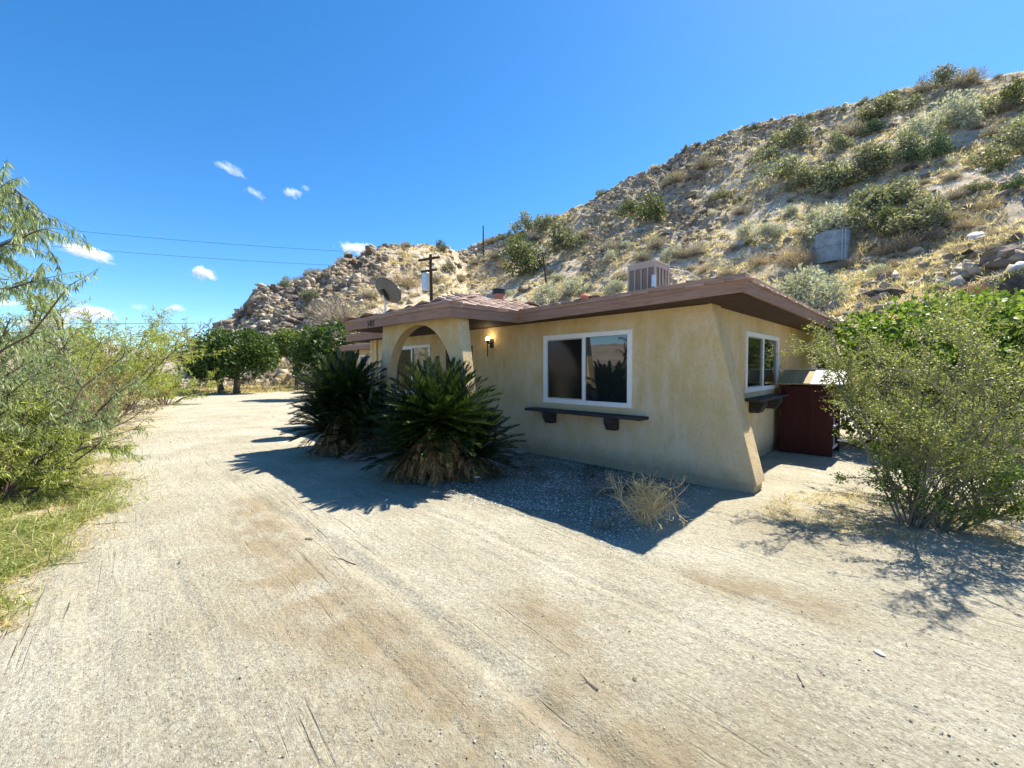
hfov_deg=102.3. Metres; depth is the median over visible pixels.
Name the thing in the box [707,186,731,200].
hill shrub
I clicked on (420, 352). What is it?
window
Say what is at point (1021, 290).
leafy shrub tree
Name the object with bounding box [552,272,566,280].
hill shrub
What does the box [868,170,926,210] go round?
hill shrub
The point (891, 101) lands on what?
hill shrub
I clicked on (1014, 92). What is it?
hill shrub
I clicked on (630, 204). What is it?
hill shrub
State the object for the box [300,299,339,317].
hill shrub
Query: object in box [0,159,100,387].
willow
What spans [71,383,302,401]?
dry field grass
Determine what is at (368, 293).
hill shrub
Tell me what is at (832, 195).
hill shrub
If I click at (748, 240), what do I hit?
hill shrub
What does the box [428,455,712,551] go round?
white gravel
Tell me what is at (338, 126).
sky
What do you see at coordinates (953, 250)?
hill shrub
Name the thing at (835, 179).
hill shrub
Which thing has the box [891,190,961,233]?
hill shrub
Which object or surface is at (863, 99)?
hill shrub
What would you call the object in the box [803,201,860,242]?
hill shrub
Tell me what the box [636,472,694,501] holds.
dead weed
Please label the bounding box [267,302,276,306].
boulder
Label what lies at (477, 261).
hill shrub
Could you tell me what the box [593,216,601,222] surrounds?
boulder
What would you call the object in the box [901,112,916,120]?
hill shrub
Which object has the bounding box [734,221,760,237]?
hill shrub
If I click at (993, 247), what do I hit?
hill shrub
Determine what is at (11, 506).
green grass
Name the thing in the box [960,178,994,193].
hill shrub
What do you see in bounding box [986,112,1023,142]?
hill shrub
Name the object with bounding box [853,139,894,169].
hill shrub
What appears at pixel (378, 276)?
hill shrub
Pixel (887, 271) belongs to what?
hill shrub
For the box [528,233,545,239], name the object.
hill shrub
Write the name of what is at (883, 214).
hill shrub
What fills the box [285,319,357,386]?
green tree
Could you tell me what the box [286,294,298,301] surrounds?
boulder
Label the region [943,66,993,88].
hill shrub
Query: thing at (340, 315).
hill shrub
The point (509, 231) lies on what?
hill shrub
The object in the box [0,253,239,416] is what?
willow bush
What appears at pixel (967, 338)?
creosote bush
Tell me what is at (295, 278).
hill shrub
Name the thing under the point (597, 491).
dead weed
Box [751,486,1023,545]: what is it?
dry weeds
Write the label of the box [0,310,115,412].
willow bush
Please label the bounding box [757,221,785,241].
hill shrub
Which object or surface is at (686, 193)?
boulder
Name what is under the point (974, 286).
hill shrub
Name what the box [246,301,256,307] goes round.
boulder
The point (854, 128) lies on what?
hill shrub
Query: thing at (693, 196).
boulder
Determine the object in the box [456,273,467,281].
hill shrub
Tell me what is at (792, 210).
hill shrub
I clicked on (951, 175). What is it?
hill shrub
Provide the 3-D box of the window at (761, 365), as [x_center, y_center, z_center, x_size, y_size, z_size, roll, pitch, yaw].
[4.455,-0.384,7.345,2.043,0.994,0.072,-2,3,-45]
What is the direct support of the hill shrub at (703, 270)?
on the hillside
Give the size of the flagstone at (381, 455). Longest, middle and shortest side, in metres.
0.494 x 0.247 x 0.119 m
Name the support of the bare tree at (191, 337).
on the ground at (718, 702)
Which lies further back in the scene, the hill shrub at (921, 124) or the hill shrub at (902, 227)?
the hill shrub at (921, 124)
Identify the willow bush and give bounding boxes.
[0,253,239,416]
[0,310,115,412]
[0,329,158,490]
[0,376,139,501]
[2,351,99,420]
[57,301,195,409]
[129,368,220,405]
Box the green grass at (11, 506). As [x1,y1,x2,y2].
[0,441,196,630]
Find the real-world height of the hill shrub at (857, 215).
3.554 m
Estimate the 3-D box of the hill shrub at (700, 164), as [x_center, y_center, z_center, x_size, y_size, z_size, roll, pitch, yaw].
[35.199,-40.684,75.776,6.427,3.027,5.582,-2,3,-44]
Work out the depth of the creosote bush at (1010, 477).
3.94 m
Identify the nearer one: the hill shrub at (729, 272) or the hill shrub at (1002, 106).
the hill shrub at (729, 272)
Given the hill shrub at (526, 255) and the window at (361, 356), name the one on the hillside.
the hill shrub at (526, 255)
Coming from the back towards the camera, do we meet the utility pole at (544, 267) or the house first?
the utility pole at (544, 267)
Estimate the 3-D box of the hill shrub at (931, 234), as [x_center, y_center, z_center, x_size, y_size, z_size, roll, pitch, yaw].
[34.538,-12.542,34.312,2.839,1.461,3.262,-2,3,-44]
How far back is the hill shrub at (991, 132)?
47.33 m
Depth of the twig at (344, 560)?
3.46 m
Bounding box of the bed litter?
[494,453,669,498]
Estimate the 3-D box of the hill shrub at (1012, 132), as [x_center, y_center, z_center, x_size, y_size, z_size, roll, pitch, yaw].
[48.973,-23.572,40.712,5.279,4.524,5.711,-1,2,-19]
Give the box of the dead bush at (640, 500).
[596,471,692,536]
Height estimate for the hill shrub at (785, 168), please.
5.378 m
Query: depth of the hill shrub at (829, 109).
76.84 m
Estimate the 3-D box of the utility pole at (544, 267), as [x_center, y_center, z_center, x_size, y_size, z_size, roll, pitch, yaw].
[4.660,-15.594,58.607,1.107,6.335,0.365,0,2,0]
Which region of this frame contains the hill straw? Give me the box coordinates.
[209,201,1023,399]
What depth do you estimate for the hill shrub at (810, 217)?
43.91 m
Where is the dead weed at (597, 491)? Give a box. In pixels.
[575,468,613,497]
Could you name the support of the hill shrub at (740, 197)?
on the hillside
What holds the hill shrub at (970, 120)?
on the hillside
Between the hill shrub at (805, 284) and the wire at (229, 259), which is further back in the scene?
the hill shrub at (805, 284)
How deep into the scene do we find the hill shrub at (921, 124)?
51.32 m
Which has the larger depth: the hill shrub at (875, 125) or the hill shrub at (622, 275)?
the hill shrub at (875, 125)
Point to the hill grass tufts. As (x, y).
(739, 267)
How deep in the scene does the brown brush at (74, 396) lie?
7.79 m
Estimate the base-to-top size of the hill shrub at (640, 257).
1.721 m
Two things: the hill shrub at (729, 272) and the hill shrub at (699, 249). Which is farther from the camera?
the hill shrub at (699, 249)
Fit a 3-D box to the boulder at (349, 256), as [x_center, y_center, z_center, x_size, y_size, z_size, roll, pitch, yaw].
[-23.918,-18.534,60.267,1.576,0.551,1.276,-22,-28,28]
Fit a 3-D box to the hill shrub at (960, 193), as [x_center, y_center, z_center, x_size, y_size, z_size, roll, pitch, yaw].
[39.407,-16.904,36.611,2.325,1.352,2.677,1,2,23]
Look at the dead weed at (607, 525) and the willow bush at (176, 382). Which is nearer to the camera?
the dead weed at (607, 525)
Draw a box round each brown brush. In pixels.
[0,364,116,431]
[1,367,163,436]
[23,352,180,429]
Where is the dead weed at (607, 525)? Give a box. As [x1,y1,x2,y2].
[590,506,626,533]
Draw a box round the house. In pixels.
[338,272,853,493]
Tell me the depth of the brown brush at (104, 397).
9.68 m
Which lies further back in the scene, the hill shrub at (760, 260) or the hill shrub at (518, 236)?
the hill shrub at (518, 236)
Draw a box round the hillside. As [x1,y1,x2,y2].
[163,71,1023,405]
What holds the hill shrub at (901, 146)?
on the hillside
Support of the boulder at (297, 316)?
on the hillside
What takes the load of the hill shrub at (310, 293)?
on the hillside
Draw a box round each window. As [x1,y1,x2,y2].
[360,355,369,368]
[396,344,430,393]
[543,329,631,407]
[744,331,779,392]
[810,349,825,368]
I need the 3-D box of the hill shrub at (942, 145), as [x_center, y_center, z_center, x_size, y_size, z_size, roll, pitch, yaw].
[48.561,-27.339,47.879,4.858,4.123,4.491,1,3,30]
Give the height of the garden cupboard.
1.564 m
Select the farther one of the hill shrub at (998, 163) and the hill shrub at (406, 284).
the hill shrub at (406, 284)
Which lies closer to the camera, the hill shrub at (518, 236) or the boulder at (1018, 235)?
the boulder at (1018, 235)
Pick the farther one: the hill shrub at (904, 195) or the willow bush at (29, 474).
the hill shrub at (904, 195)
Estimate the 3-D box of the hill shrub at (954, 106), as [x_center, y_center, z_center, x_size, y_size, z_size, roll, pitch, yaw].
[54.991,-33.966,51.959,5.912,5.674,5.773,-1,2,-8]
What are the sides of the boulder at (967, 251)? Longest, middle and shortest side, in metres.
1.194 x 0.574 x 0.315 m
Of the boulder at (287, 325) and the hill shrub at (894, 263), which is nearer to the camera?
the hill shrub at (894, 263)
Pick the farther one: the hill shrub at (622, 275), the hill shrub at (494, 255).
the hill shrub at (494, 255)
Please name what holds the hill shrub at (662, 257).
on the hillside
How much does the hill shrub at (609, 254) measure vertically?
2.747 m
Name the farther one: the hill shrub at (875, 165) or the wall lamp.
the hill shrub at (875, 165)
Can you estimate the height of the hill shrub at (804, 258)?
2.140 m
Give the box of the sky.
[0,0,1023,351]
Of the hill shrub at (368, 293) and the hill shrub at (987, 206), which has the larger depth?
the hill shrub at (368, 293)
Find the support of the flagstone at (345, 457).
on the ground at (718, 702)
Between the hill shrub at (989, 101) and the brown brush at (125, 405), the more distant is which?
the hill shrub at (989, 101)
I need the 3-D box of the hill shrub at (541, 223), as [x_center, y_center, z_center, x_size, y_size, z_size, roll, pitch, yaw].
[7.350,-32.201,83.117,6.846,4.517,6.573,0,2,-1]
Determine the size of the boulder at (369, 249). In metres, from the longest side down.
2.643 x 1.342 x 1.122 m
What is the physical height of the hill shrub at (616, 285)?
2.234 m
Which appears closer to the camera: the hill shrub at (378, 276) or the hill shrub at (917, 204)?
the hill shrub at (917, 204)
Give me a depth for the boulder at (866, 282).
30.29 m
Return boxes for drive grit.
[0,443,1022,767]
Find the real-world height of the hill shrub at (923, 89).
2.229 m
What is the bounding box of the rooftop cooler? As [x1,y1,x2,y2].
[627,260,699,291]
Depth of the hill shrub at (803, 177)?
56.39 m
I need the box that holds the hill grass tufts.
[201,69,1023,390]
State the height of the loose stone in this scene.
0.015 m
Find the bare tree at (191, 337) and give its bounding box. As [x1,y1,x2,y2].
[144,319,214,387]
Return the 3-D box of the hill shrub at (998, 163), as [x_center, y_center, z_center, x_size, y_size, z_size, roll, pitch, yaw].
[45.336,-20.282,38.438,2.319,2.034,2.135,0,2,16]
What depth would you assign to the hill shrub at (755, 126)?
81.84 m
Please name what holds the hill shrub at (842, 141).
on the hillside
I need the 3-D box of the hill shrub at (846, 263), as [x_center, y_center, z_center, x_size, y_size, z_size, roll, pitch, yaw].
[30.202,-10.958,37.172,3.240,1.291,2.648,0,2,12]
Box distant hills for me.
[0,341,188,371]
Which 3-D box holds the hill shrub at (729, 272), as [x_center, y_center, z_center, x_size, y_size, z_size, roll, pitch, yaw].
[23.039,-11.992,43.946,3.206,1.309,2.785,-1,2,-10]
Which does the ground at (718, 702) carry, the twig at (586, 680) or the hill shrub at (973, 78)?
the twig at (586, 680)
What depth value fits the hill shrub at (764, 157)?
68.06 m
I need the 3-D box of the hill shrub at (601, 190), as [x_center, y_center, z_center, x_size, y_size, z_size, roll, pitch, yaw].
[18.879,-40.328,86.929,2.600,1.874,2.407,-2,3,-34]
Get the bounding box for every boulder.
[212,320,222,327]
[240,372,259,385]
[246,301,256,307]
[247,307,257,314]
[259,286,269,291]
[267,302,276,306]
[270,284,284,291]
[281,322,292,327]
[284,286,296,293]
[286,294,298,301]
[289,313,306,320]
[290,320,301,325]
[337,282,347,288]
[344,254,352,258]
[351,257,360,266]
[365,245,375,254]
[517,286,526,292]
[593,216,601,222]
[660,232,668,237]
[680,190,693,197]
[685,193,696,199]
[705,202,712,208]
[861,280,876,287]
[863,288,906,300]
[902,163,917,172]
[955,281,970,288]
[961,249,973,254]
[965,232,984,241]
[978,244,1020,265]
[995,273,1023,297]
[1007,233,1022,241]
[1009,261,1023,271]
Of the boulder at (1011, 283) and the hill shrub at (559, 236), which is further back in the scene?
the hill shrub at (559, 236)
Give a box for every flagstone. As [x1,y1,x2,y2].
[343,454,369,460]
[375,452,400,459]
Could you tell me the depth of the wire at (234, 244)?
22.60 m
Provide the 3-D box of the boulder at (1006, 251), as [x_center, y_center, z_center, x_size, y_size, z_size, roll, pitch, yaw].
[29.872,-7.750,25.264,1.889,1.312,2.186,-1,2,-6]
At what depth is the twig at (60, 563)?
3.39 m
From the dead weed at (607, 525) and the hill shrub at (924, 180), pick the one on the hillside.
the hill shrub at (924, 180)
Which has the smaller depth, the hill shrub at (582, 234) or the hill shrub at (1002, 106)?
the hill shrub at (1002, 106)
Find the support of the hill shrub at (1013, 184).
on the hillside
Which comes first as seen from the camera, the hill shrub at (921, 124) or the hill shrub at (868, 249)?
the hill shrub at (868, 249)
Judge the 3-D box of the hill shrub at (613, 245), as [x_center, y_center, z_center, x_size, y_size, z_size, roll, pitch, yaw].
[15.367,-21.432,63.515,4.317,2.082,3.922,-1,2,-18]
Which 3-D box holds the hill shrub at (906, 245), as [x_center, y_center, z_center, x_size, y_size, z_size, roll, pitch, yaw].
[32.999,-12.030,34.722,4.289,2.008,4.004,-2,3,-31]
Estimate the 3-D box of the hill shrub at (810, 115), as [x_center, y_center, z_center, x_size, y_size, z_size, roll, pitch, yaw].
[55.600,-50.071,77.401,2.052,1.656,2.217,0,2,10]
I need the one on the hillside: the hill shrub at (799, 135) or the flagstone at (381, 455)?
the hill shrub at (799, 135)
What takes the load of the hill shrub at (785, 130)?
on the hillside
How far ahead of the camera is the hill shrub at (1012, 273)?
21.91 m
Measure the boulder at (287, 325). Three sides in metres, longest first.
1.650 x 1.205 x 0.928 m
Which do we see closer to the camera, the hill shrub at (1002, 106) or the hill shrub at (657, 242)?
the hill shrub at (1002, 106)
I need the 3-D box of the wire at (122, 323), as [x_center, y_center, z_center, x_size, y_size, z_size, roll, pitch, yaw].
[-43.024,-5.324,33.316,34.016,0.957,0.036,0,2,-2]
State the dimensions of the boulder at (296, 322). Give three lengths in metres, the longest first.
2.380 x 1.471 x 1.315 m
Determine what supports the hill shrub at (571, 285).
on the hillside
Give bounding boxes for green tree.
[262,328,313,387]
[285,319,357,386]
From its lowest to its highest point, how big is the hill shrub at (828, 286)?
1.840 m
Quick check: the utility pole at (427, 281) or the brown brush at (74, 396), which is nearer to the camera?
the brown brush at (74, 396)
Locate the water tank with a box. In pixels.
[814,228,851,262]
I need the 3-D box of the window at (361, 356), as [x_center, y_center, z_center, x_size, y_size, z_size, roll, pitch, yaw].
[-6.457,-0.848,18.148,0.072,0.870,0.950,-2,3,-45]
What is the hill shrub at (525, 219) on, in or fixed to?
on the hillside
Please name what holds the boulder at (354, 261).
on the hillside
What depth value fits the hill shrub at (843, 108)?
74.43 m
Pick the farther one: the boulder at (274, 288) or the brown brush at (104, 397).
the boulder at (274, 288)
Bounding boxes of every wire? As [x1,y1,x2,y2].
[3,322,194,323]
[30,244,419,268]
[41,227,420,254]
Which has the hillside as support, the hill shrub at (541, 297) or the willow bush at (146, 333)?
the hill shrub at (541, 297)
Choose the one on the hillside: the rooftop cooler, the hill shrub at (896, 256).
the hill shrub at (896, 256)
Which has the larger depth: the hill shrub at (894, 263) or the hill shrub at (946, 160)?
the hill shrub at (946, 160)
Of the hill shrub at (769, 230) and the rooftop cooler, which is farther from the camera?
the hill shrub at (769, 230)
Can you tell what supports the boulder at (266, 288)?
on the hillside
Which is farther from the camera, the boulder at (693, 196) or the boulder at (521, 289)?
the boulder at (693, 196)
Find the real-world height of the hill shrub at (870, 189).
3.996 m
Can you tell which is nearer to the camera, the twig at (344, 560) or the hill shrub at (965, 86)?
the twig at (344, 560)
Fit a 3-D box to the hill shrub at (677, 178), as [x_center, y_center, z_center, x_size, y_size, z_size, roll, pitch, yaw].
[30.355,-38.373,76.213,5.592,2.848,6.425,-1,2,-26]
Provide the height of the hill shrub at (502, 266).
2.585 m
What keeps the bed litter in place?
on the ground at (718, 702)
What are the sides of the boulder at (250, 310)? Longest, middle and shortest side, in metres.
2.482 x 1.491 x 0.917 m
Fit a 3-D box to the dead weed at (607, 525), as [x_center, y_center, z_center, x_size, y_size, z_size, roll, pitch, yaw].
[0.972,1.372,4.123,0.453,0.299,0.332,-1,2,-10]
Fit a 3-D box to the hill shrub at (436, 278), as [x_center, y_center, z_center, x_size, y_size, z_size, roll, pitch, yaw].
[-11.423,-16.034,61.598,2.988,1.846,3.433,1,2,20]
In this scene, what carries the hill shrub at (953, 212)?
on the hillside
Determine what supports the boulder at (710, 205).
on the hillside
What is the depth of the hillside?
56.71 m
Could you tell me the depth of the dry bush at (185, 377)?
27.51 m
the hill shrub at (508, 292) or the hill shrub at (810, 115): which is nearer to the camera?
the hill shrub at (508, 292)
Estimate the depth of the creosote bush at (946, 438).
4.07 m
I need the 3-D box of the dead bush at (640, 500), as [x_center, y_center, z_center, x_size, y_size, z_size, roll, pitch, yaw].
[1.421,1.148,4.230,0.885,0.668,1.107,-1,2,-27]
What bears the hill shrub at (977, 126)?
on the hillside
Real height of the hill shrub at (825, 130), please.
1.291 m
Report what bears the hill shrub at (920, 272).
on the hillside
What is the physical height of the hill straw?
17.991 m
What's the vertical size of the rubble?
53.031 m
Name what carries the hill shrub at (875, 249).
on the hillside
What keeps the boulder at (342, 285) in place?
on the hillside
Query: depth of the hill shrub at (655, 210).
67.42 m
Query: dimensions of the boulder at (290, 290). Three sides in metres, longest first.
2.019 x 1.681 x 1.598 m
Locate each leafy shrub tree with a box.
[813,286,1023,455]
[967,289,1023,394]
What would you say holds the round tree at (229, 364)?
on the ground at (718, 702)
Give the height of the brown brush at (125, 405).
2.098 m
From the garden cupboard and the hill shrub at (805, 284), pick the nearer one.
the garden cupboard
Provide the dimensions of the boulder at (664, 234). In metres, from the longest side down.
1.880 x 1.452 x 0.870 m
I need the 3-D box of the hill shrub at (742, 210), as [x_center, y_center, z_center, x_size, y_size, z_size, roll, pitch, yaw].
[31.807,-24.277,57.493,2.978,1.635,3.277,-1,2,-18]
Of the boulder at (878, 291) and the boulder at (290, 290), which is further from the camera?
the boulder at (290, 290)
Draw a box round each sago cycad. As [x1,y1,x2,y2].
[279,347,399,458]
[347,356,526,487]
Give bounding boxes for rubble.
[198,75,1023,403]
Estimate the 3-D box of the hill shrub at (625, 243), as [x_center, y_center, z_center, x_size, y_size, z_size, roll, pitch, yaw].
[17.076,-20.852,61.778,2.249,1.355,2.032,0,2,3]
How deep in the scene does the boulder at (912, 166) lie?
47.40 m
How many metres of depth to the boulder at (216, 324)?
47.33 m
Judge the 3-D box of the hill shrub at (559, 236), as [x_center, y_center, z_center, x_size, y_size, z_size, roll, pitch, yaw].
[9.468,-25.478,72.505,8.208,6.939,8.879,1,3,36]
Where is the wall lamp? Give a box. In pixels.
[486,337,493,356]
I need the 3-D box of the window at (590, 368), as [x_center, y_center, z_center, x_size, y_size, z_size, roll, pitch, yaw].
[1.219,-0.252,6.933,0.072,1.208,1.774,-2,3,-45]
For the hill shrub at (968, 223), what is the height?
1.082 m
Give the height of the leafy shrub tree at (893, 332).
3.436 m
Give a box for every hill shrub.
[275,274,291,286]
[293,276,302,283]
[298,288,319,299]
[300,267,315,275]
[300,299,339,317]
[305,296,368,325]
[358,288,380,298]
[369,274,389,280]
[389,268,421,287]
[401,241,410,246]
[433,271,445,281]
[435,239,446,250]
[441,260,455,271]
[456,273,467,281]
[469,258,481,264]
[487,250,502,258]
[494,259,515,269]
[497,233,548,277]
[503,229,511,237]
[505,231,536,248]
[505,290,513,295]
[508,209,533,232]
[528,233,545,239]
[532,212,557,232]
[532,280,558,305]
[544,219,586,255]
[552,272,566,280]
[560,274,593,293]
[578,230,593,237]
[595,188,605,195]
[600,239,620,249]
[600,249,619,265]
[601,277,625,294]
[610,269,627,280]
[614,196,642,220]
[619,240,633,246]
[628,191,667,222]
[632,248,653,260]
[644,233,669,248]
[658,244,678,262]
[660,169,691,186]
[667,245,699,258]
[684,265,696,269]
[686,151,718,170]
[686,242,710,254]
[691,262,712,272]
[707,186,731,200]
[708,210,717,215]
[715,266,741,276]
[728,244,741,249]
[729,204,751,215]
[731,193,744,201]
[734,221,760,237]
[741,236,757,247]
[743,251,776,265]
[746,122,757,131]
[747,144,780,164]
[750,152,812,186]
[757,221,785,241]
[765,127,790,143]
[768,112,814,147]
[770,243,812,262]
[772,262,856,307]
[777,203,798,216]
[777,247,824,268]
[779,162,825,191]
[795,158,856,187]
[795,206,831,229]
[803,112,813,118]
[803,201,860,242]
[808,161,875,197]
[812,276,846,295]
[813,205,880,235]
[815,128,829,134]
[821,105,835,112]
[822,129,856,155]
[823,192,838,198]
[825,117,869,139]
[831,256,862,268]
[838,106,847,113]
[838,142,893,186]
[840,188,894,220]
[847,177,910,211]
[849,107,882,124]
[851,88,925,125]
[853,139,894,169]
[857,96,872,106]
[858,115,885,136]
[861,242,884,253]
[866,203,913,232]
[866,263,889,273]
[867,240,901,255]
[867,267,898,276]
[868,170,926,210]
[872,122,925,164]
[875,209,945,238]
[875,226,933,252]
[883,257,904,267]
[885,267,897,274]
[890,254,900,258]
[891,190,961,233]
[894,111,934,145]
[899,192,950,213]
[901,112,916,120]
[902,266,930,276]
[903,224,950,241]
[904,80,935,98]
[904,124,959,161]
[914,61,962,87]
[916,88,984,135]
[916,178,934,184]
[925,208,966,223]
[936,157,960,166]
[940,170,965,181]
[940,246,968,253]
[942,185,973,200]
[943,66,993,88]
[947,107,984,128]
[948,91,1000,117]
[949,216,988,230]
[954,255,973,260]
[960,83,971,88]
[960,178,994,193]
[962,281,995,294]
[963,116,1023,167]
[967,122,989,130]
[968,195,1012,210]
[975,124,1005,137]
[979,153,1020,174]
[983,243,1003,251]
[985,97,1019,114]
[985,230,1002,236]
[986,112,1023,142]
[987,76,1023,113]
[994,173,1023,192]
[996,265,1023,282]
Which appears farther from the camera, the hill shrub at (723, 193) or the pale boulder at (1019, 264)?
the hill shrub at (723, 193)
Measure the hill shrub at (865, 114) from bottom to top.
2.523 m
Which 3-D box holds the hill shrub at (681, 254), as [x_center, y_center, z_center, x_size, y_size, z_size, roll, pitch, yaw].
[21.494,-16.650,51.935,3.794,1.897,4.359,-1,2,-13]
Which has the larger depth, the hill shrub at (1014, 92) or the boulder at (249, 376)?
the hill shrub at (1014, 92)
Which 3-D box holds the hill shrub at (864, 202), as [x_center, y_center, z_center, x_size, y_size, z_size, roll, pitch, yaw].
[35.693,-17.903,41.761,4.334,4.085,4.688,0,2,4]
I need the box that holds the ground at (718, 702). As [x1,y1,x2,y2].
[0,372,1023,767]
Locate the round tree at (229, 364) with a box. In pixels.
[174,326,281,393]
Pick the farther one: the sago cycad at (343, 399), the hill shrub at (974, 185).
the hill shrub at (974, 185)
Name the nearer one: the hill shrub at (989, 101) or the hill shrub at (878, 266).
the hill shrub at (878, 266)
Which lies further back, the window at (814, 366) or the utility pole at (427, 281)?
the utility pole at (427, 281)
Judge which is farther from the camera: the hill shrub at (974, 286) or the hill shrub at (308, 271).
the hill shrub at (308, 271)
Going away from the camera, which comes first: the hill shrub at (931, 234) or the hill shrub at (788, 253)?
the hill shrub at (931, 234)
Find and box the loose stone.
[873,650,885,655]
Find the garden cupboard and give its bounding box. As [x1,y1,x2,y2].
[777,369,856,456]
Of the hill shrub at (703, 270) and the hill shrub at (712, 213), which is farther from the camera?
the hill shrub at (712, 213)
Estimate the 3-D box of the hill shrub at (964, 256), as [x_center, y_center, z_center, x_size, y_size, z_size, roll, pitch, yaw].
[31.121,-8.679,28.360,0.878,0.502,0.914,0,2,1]
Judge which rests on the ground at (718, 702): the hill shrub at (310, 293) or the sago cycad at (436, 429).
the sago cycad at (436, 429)
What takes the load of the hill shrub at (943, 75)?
on the hillside
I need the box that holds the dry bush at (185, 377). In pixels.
[159,368,206,393]
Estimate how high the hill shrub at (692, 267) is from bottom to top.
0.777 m
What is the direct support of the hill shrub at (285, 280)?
on the hillside
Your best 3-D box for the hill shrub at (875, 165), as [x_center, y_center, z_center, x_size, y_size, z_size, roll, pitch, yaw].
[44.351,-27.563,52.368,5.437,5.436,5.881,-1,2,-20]
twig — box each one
[8,555,84,572]
[331,555,355,564]
[580,673,598,689]
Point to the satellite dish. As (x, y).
(388, 290)
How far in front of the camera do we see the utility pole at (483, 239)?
82.04 m
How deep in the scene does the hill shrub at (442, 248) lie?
74.02 m
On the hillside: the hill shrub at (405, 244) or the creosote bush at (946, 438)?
the hill shrub at (405, 244)
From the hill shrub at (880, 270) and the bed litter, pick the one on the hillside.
the hill shrub at (880, 270)
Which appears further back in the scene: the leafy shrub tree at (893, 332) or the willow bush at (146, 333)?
the willow bush at (146, 333)
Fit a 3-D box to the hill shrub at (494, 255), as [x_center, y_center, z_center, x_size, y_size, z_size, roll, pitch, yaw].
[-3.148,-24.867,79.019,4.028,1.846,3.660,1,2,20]
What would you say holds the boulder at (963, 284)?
on the hillside
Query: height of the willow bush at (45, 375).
2.033 m
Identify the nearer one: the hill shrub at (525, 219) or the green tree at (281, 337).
the green tree at (281, 337)
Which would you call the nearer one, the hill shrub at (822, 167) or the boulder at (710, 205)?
the hill shrub at (822, 167)
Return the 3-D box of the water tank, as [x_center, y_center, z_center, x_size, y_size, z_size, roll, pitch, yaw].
[30.543,-13.062,39.313,2.840,3.120,2.887,0,2,0]
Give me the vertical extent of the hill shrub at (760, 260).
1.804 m
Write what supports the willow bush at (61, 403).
on the ground at (718, 702)
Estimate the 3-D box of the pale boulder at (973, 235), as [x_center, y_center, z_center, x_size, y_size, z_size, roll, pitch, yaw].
[34.860,-10.927,30.992,1.717,0.864,1.088,-33,34,-24]
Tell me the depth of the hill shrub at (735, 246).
48.72 m
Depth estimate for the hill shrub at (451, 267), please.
68.02 m
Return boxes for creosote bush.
[757,267,1023,528]
[818,272,1023,518]
[830,421,1023,533]
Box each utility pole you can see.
[418,253,439,300]
[483,225,483,254]
[541,251,546,285]
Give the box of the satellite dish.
[375,277,400,312]
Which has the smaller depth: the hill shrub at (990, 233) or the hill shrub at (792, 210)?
the hill shrub at (990, 233)

